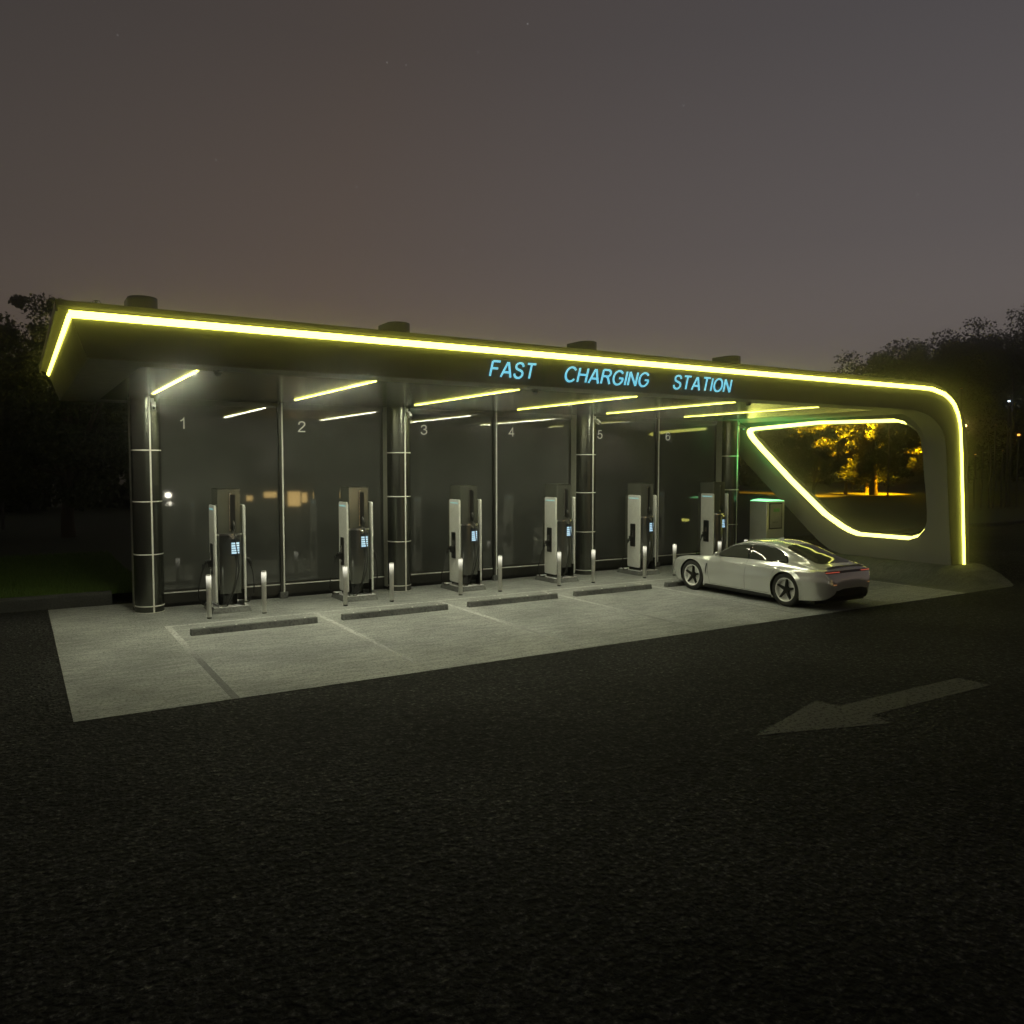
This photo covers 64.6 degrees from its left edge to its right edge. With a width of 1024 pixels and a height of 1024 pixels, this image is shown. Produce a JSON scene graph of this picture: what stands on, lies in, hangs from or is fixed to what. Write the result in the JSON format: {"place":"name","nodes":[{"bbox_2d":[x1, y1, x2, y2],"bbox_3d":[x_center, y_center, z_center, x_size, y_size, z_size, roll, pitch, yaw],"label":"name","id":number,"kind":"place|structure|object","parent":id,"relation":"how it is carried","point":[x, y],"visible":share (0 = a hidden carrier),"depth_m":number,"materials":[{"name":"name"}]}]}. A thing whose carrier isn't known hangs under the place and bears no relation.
{"place":"outdoors","nodes":[
{"label":"outdoors","id":0,"kind":"place"},
{"bbox_2d":[0,483,131,593],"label":"lawn","id":1,"kind":"structure","parent":0,"point":[25,531],"depth_m":36.41,"materials":[{"name":"plant"}]},
{"bbox_2d":[0,341,69,507],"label":"tree","id":2,"kind":"object","parent":1,"relation":"on","point":[6,492],"visible":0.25,"depth_m":33.75,"materials":[{"name":"green plant"}]},
{"bbox_2d":[0,292,128,536],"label":"tree","id":3,"kind":"object","parent":1,"relation":"on","point":[95,450],"visible":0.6,"depth_m":32.95,"materials":[{"name":"green plant"}]},
{"bbox_2d":[0,549,131,597],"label":"grass","id":4,"kind":"structure","parent":0,"point":[42,582],"depth_m":22.03,"materials":[{"name":"green plant"}]},
{"bbox_2d":[0,471,1023,1023],"bbox_3d":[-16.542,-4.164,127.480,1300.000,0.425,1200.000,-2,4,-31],"label":"ground","id":5,"kind":"structure","parent":0,"point":[658,831],"depth_m":7.04,"materials":[{"name":"black asphalt"}]},
{"bbox_2d":[0,590,111,612],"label":"kerb","id":6,"kind":"structure","parent":5,"relation":"on","point":[43,602],"depth_m":18.33,"materials":[{"name":"concrete"}]},
{"bbox_2d":[0,424,129,512],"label":"wood","id":7,"kind":"object","parent":5,"relation":"on","point":[116,494],"visible":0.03,"depth_m":58.41,"materials":[{"name":"green plant"}]},
{"bbox_2d":[48,565,962,721],"bbox_3d":[1.902,1.875,20.198,23.130,0.425,9.350,-2,4,-31],"label":"concrete pad","id":8,"kind":"object","parent":5,"relation":"on","point":[119,659],"visible":0.77,"depth_m":15.62,"materials":[{"name":"grey concrete"}]},
{"bbox_2d":[206,574,211,618],"bbox_3d":[-6.406,1.787,17.126,0.107,0.941,0.107,-2,4,-31],"label":"bollard","id":9,"kind":"object","parent":8,"relation":"on","point":[208,596],"visible":1,"depth_m":17.09,"materials":[{"name":"metal"}]},
{"bbox_2d":[198,488,254,613],"bbox_3d":[-6.407,0.833,18.168,1.238,2.730,1.038,-2,4,-31],"label":"fast charger","id":10,"kind":"object","parent":8,"relation":"on","point":[227,561],"visible":0.99,"depth_m":17.82,"materials":[{"name":"metal"}]},
{"bbox_2d":[190,616,317,635],"bbox_3d":[-5.074,2.249,16.066,2.460,0.138,0.157,-2,4,-31],"label":"wheel stop","id":11,"kind":"object","parent":8,"relation":"on","point":[249,626],"visible":1,"depth_m":15.97,"materials":[{"name":"concrete"}]},
{"bbox_2d":[261,571,266,613],"bbox_3d":[-5.425,1.754,17.725,0.107,0.941,0.107,-2,4,-31],"label":"bollard","id":12,"kind":"object","parent":8,"relation":"on","point":[264,592],"visible":1,"depth_m":17.68,"materials":[{"name":"metal"}]},
{"bbox_2d":[343,565,347,605],"bbox_3d":[-3.847,1.701,18.689,0.107,0.941,0.107,-2,4,-31],"label":"bollard","id":13,"kind":"object","parent":8,"relation":"on","point":[345,591],"visible":1,"depth_m":18.65,"materials":[{"name":"metal"}]},
{"bbox_2d":[329,486,377,601],"bbox_3d":[-3.848,0.746,19.732,1.238,2.730,1.038,-2,4,-31],"label":"fast charger","id":14,"kind":"object","parent":8,"relation":"on","point":[356,553],"visible":1,"depth_m":19.39,"materials":[{"name":"metal"}]},
{"bbox_2d":[389,562,393,601],"bbox_3d":[-2.866,1.667,19.289,0.107,0.941,0.107,-2,4,-31],"label":"bollard","id":15,"kind":"object","parent":8,"relation":"on","point":[391,577],"visible":1,"depth_m":19.25,"materials":[{"name":"metal"}]},
{"bbox_2d":[341,604,447,620],"bbox_3d":[-2.516,2.162,17.630,2.460,0.138,0.157,-2,4,-31],"label":"wheel stop","id":16,"kind":"object","parent":8,"relation":"on","point":[388,612],"visible":1,"depth_m":17.54,"materials":[{"name":"concrete"}]},
{"bbox_2d":[458,558,462,594],"bbox_3d":[-1.289,1.614,20.253,0.107,0.941,0.107,-2,4,-31],"label":"bollard","id":17,"kind":"object","parent":8,"relation":"on","point":[460,576],"visible":1,"depth_m":20.22,"materials":[{"name":"metal"}]},
{"bbox_2d":[440,485,485,591],"bbox_3d":[-1.290,0.660,21.296,1.238,2.730,1.038,-2,4,-31],"label":"fast charger","id":18,"kind":"object","parent":8,"relation":"on","point":[464,523],"visible":0.96,"depth_m":20.97,"materials":[{"name":"metal"}]},
{"bbox_2d":[498,555,501,591],"bbox_3d":[-0.308,1.581,20.853,0.107,0.941,0.107,-2,4,-31],"label":"bollard","id":19,"kind":"object","parent":8,"relation":"on","point":[499,573],"visible":1,"depth_m":20.81,"materials":[{"name":"metal"}]},
{"bbox_2d":[39,295,969,613],"bbox_3d":[1.194,-1.348,20.968,22.910,6.980,8.790,-2,4,-31],"label":"charging canopy","id":20,"kind":"object","parent":8,"relation":"on","point":[267,445],"visible":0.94,"depth_m":19.92,"materials":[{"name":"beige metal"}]},
{"bbox_2d":[151,398,155,409],"bbox_3d":[-7.721,-2.330,17.451,0.093,0.253,0.290,-2,4,-28],"label":"security camera","id":21,"kind":"object","parent":20,"relation":"attached to","point":[153,402],"visible":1,"depth_m":17.40,"materials":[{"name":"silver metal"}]},
{"bbox_2d":[151,370,199,393],"bbox_3d":[-6.250,-2.356,14.896,0.090,0.023,4.900,-2,4,-31],"label":"ceiling light","id":22,"kind":"object","parent":20,"relation":"attached to","point":[177,380],"visible":1,"depth_m":14.38,"materials":[{"name":"beige plastic"}]},
{"bbox_2d":[213,370,222,376],"bbox_3d":[-4.659,-2.198,12.839,0.150,0.098,0.150,-2,4,-31],"label":"dome camera","id":23,"kind":"object","parent":20,"relation":"attached to","point":[217,373],"visible":1,"depth_m":12.79,"materials":[{"name":"black plastic"}]},
{"bbox_2d":[160,398,279,603],"bbox_3d":[-6.812,-0.270,19.000,2.680,4.640,0.065,-2,4,-31],"label":"window","id":24,"kind":"structure","parent":20,"relation":"in","point":[206,445],"depth_m":18.85,"materials":[{"name":"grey glass"}]},
{"bbox_2d":[282,403,383,593],"bbox_3d":[-4.458,-0.350,20.439,2.600,4.640,0.065,-2,4,-31],"label":"window","id":25,"kind":"structure","parent":20,"relation":"in","point":[326,448],"depth_m":20.27,"materials":[{"name":"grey glass"}]},
{"bbox_2d":[293,381,376,400],"bbox_3d":[-3.692,-2.442,16.460,0.090,0.023,4.900,-2,4,-31],"label":"ceiling light","id":26,"kind":"object","parent":20,"relation":"attached to","point":[356,385],"visible":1,"depth_m":16.06,"materials":[{"name":"beige plastic"}]},
{"bbox_2d":[406,409,411,417],"bbox_3d":[-2.604,-2.503,20.578,0.093,0.253,0.290,-2,4,-28],"label":"security camera","id":27,"kind":"object","parent":20,"relation":"attached to","point":[409,414],"visible":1,"depth_m":20.53,"materials":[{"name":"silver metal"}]},
{"bbox_2d":[410,409,492,582],"bbox_3d":[-1.695,-0.443,22.128,2.680,4.640,0.065,-2,4,-31],"label":"window","id":28,"kind":"structure","parent":20,"relation":"in","point":[448,447],"depth_m":21.99,"materials":[{"name":"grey glass"}]},
{"bbox_2d":[414,389,519,405],"bbox_3d":[-1.133,-2.529,18.024,0.090,0.023,4.900,-2,4,-31],"label":"ceiling light","id":29,"kind":"object","parent":20,"relation":"attached to","point":[468,397],"visible":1,"depth_m":17.67,"materials":[{"name":"beige plastic"}]},
{"bbox_2d":[497,412,571,575],"bbox_3d":[0.659,-0.523,23.566,2.600,4.640,0.065,-2,4,-31],"label":"window","id":30,"kind":"structure","parent":20,"relation":"in","point":[533,449],"depth_m":23.41,"materials":[{"name":"grey glass"}]},
{"bbox_2d":[531,389,538,393],"bbox_3d":[0.458,-2.371,15.966,0.150,0.098,0.150,-2,4,-31],"label":"dome camera","id":31,"kind":"object","parent":20,"relation":"attached to","point":[534,391],"visible":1,"depth_m":15.92,"materials":[{"name":"black plastic"}]},
{"bbox_2d":[517,396,636,409],"bbox_3d":[1.426,-2.615,19.588,0.090,0.023,4.900,-2,4,-31],"label":"ceiling light","id":32,"kind":"object","parent":20,"relation":"attached to","point":[578,402],"visible":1,"depth_m":19.26,"materials":[{"name":"beige plastic"}]},
{"bbox_2d":[594,416,600,424],"bbox_3d":[2.514,-2.676,23.706,0.093,0.253,0.290,-2,4,-28],"label":"security camera","id":33,"kind":"object","parent":20,"relation":"attached to","point":[598,421],"visible":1,"depth_m":23.66,"materials":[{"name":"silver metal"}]},
{"bbox_2d":[595,416,655,567],"bbox_3d":[3.423,-0.616,25.255,2.680,4.640,0.065,-2,4,-31],"label":"window","id":34,"kind":"structure","parent":20,"relation":"in","point":[625,447],"depth_m":25.16,"materials":[{"name":"grey glass"}]},
{"bbox_2d":[606,402,735,413],"bbox_3d":[3.985,-2.702,21.151,0.090,0.023,4.900,-2,4,-31],"label":"ceiling light","id":35,"kind":"object","parent":20,"relation":"attached to","point":[672,407],"visible":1,"depth_m":20.84,"materials":[{"name":"beige plastic"}]},
{"bbox_2d":[658,419,716,562],"bbox_3d":[5.777,-0.695,26.694,2.600,4.640,0.065,-2,4,-31],"label":"window","id":36,"kind":"structure","parent":20,"relation":"in","point":[686,447],"depth_m":26.57,"materials":[{"name":"grey glass"}]},
{"bbox_2d":[685,407,818,416],"bbox_3d":[6.543,-2.788,22.715,0.090,0.023,4.900,-2,4,-31],"label":"ceiling light","id":37,"kind":"object","parent":20,"relation":"attached to","point":[753,411],"visible":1,"depth_m":22.40,"materials":[{"name":"beige plastic"}]},
{"bbox_2d":[467,593,557,607],"bbox_3d":[0.043,2.076,19.193,2.460,0.138,0.157,-2,4,-31],"label":"wheel stop","id":38,"kind":"object","parent":8,"relation":"on","point":[498,601],"visible":1,"depth_m":19.10,"materials":[{"name":"concrete"}]},
{"bbox_2d":[535,484,578,583],"bbox_3d":[1.269,0.573,22.860,1.238,2.730,1.038,-2,4,-31],"label":"fast charger","id":39,"kind":"object","parent":8,"relation":"on","point":[558,517],"visible":0.97,"depth_m":22.53,"materials":[{"name":"metal"}]},
{"bbox_2d":[557,551,560,585],"bbox_3d":[1.270,1.528,21.817,0.107,0.941,0.107,-2,4,-31],"label":"bollard","id":40,"kind":"object","parent":8,"relation":"on","point":[558,568],"visible":1,"depth_m":21.78,"materials":[{"name":"metal"}]},
{"bbox_2d":[165,578,961,698],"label":"parking lines","id":41,"kind":"object","parent":8,"relation":"on","point":[188,648],"visible":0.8,"depth_m":16.70,"materials":[{"name":"paint"}]},
{"bbox_2d":[591,549,594,582],"bbox_3d":[2.251,1.495,22.416,0.107,0.941,0.107,-2,4,-31],"label":"bollard","id":42,"kind":"object","parent":8,"relation":"on","point":[593,566],"visible":1,"depth_m":22.38,"materials":[{"name":"metal"}]},
{"bbox_2d":[573,584,651,596],"bbox_3d":[2.602,1.989,20.757,2.460,0.138,0.157,-2,4,-31],"label":"wheel stop","id":43,"kind":"object","parent":8,"relation":"on","point":[611,590],"visible":1,"depth_m":20.65,"materials":[{"name":"concrete"}]},
{"bbox_2d":[617,483,659,575],"bbox_3d":[3.828,0.487,24.424,1.238,2.730,1.038,-2,4,-31],"label":"fast charger","id":44,"kind":"object","parent":8,"relation":"on","point":[640,515],"visible":0.94,"depth_m":24.10,"materials":[{"name":"metal"}]},
{"bbox_2d":[643,546,646,577],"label":"bollard","id":45,"kind":"object","parent":8,"relation":"on","point":[644,559],"visible":1,"depth_m":23.34,"materials":[{"name":"metal"}]},
{"bbox_2d":[664,581,684,586],"bbox_3d":[5.160,1.903,22.321,2.460,0.138,0.157,-2,4,-31],"label":"wheel stop","id":46,"kind":"object","parent":8,"relation":"on","point":[673,583],"visible":0.34,"depth_m":21.76,"materials":[{"name":"concrete"}]},
{"bbox_2d":[673,544,675,574],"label":"bollard","id":47,"kind":"object","parent":8,"relation":"on","point":[674,551],"visible":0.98,"depth_m":23.93,"materials":[{"name":"metal"}]},
{"bbox_2d":[696,482,728,554],"bbox_3d":[6.386,0.400,25.987,1.238,2.730,1.038,-2,4,-31],"label":"fast charger","id":48,"kind":"object","parent":8,"relation":"on","point":[713,499],"visible":0.75,"depth_m":25.65,"materials":[{"name":"metal"}]},
{"bbox_2d":[718,541,720,551],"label":"bollard","id":49,"kind":"object","parent":8,"relation":"on","point":[719,546],"visible":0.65,"depth_m":24.88,"materials":[{"name":"metal"}]},
{"bbox_2d":[673,537,869,605],"bbox_3d":[6.382,1.334,20.386,2.257,1.492,5.056,-2,4,-31],"label":"parked car","id":50,"kind":"object","parent":8,"relation":"on","point":[783,571],"visible":1,"depth_m":19.07,"materials":[{"name":"paint"}]},
{"bbox_2d":[757,678,988,734],"bbox_3d":[4.933,2.611,10.954,4.720,0.001,1.130,-2,4,-31],"label":"road arrow","id":51,"kind":"object","parent":5,"relation":"on","point":[817,709],"visible":1,"depth_m":10.76,"materials":[{"name":"grey paint"}]},
{"bbox_2d":[784,520,1023,539],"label":"kerb","id":52,"kind":"structure","parent":5,"relation":"on","point":[901,530],"depth_m":34.66,"materials":[{"name":"concrete"}]},
{"bbox_2d":[822,548,1012,592],"bbox_3d":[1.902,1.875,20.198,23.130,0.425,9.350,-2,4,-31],"label":"concrete apron","id":53,"kind":"object","parent":5,"relation":"on","point":[969,577],"visible":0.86,"depth_m":22.65,"materials":[{"name":"grey concrete"}]},
{"bbox_2d":[749,499,784,539],"bbox_3d":[8.404,0.650,26.728,1.000,2.152,0.840,-2,4,-31],"label":"electrical cabinet","id":54,"kind":"object","parent":53,"relation":"on","point":[766,518],"visible":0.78,"depth_m":26.43,"materials":[{"name":"metal"}]},
{"bbox_2d":[0,0,1023,431],"label":"sky","id":55,"kind":"structure","parent":0,"point":[792,184],"materials":[{"name":"grey"}]},
{"bbox_2d":[738,475,1023,540],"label":"lawn","id":56,"kind":"structure","parent":0,"point":[903,505],"depth_m":57.65,"materials":[{"name":"plant"}]},
{"bbox_2d":[739,455,746,469],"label":"tree","id":57,"kind":"object","parent":56,"relation":"on","point":[741,460],"visible":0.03,"depth_m":69.74,"materials":[{"name":"green plant"}]},
{"bbox_2d":[758,428,829,485],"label":"tree","id":58,"kind":"object","parent":56,"relation":"on","point":[770,438],"visible":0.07,"depth_m":114.62,"materials":[{"name":"green plant"}]},
{"bbox_2d":[773,425,859,494],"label":"tree","id":59,"kind":"object","parent":56,"relation":"on","point":[818,446],"visible":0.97,"depth_m":70.66,"materials":[{"name":"green plant"}]},
{"bbox_2d":[828,429,885,494],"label":"tree","id":60,"kind":"object","parent":56,"relation":"on","point":[845,475],"visible":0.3,"depth_m":77.20,"materials":[{"name":"green plant"}]},
{"bbox_2d":[790,350,933,494],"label":"tree","id":61,"kind":"object","parent":56,"relation":"on","point":[905,440],"visible":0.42,"depth_m":74.04,"materials":[{"name":"green plant"}]},
{"bbox_2d":[739,431,1023,485],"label":"wood","id":62,"kind":"object","parent":56,"relation":"on","point":[748,476],"visible":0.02,"depth_m":132.74,"materials":[{"name":"green plant"}]},
{"bbox_2d":[850,458,916,492],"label":"tree","id":63,"kind":"object","parent":56,"relation":"on","point":[866,490],"visible":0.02,"depth_m":85.26,"materials":[{"name":"green plant"}]},
{"bbox_2d":[887,423,889,498],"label":"street lamp","id":64,"kind":"object","parent":56,"relation":"on","point":[888,464],"visible":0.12,"depth_m":68.43,"materials":[{"name":"black metal"}]},
{"bbox_2d":[851,315,1023,483],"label":"tree","id":65,"kind":"object","parent":56,"relation":"on","point":[954,366],"visible":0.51,"depth_m":80.35,"materials":[{"name":"green plant"}]},
{"bbox_2d":[960,387,962,412],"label":"street lamp","id":66,"kind":"object","parent":56,"relation":"on","point":[961,400],"visible":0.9,"depth_m":51.66,"materials":[{"name":"black metal"}]},
{"bbox_2d":[946,304,1023,484],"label":"tree","id":67,"kind":"object","parent":56,"relation":"on","point":[1017,339],"visible":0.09,"depth_m":89.77,"materials":[{"name":"green plant"}]},
{"bbox_2d":[968,456,1022,481],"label":"tree","id":68,"kind":"object","parent":56,"relation":"on","point":[986,471],"visible":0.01,"depth_m":141.56,"materials":[{"name":"green plant"}]},
{"bbox_2d":[1004,400,1009,506],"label":"street lamp","id":69,"kind":"object","parent":56,"relation":"on","point":[1006,479],"visible":1,"depth_m":54.83,"materials":[{"name":"black metal"}]},
{"bbox_2d":[1007,375,1013,506],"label":"street lamp","id":70,"kind":"object","parent":56,"relation":"on","point":[1009,477],"visible":1,"depth_m":55.00,"materials":[{"name":"black metal"}]},
{"bbox_2d":[1015,433,1019,506],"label":"street lamp","id":71,"kind":"object","parent":56,"relation":"on","point":[1016,490],"visible":0.96,"depth_m":55.61,"materials":[{"name":"black metal"}]}
]}

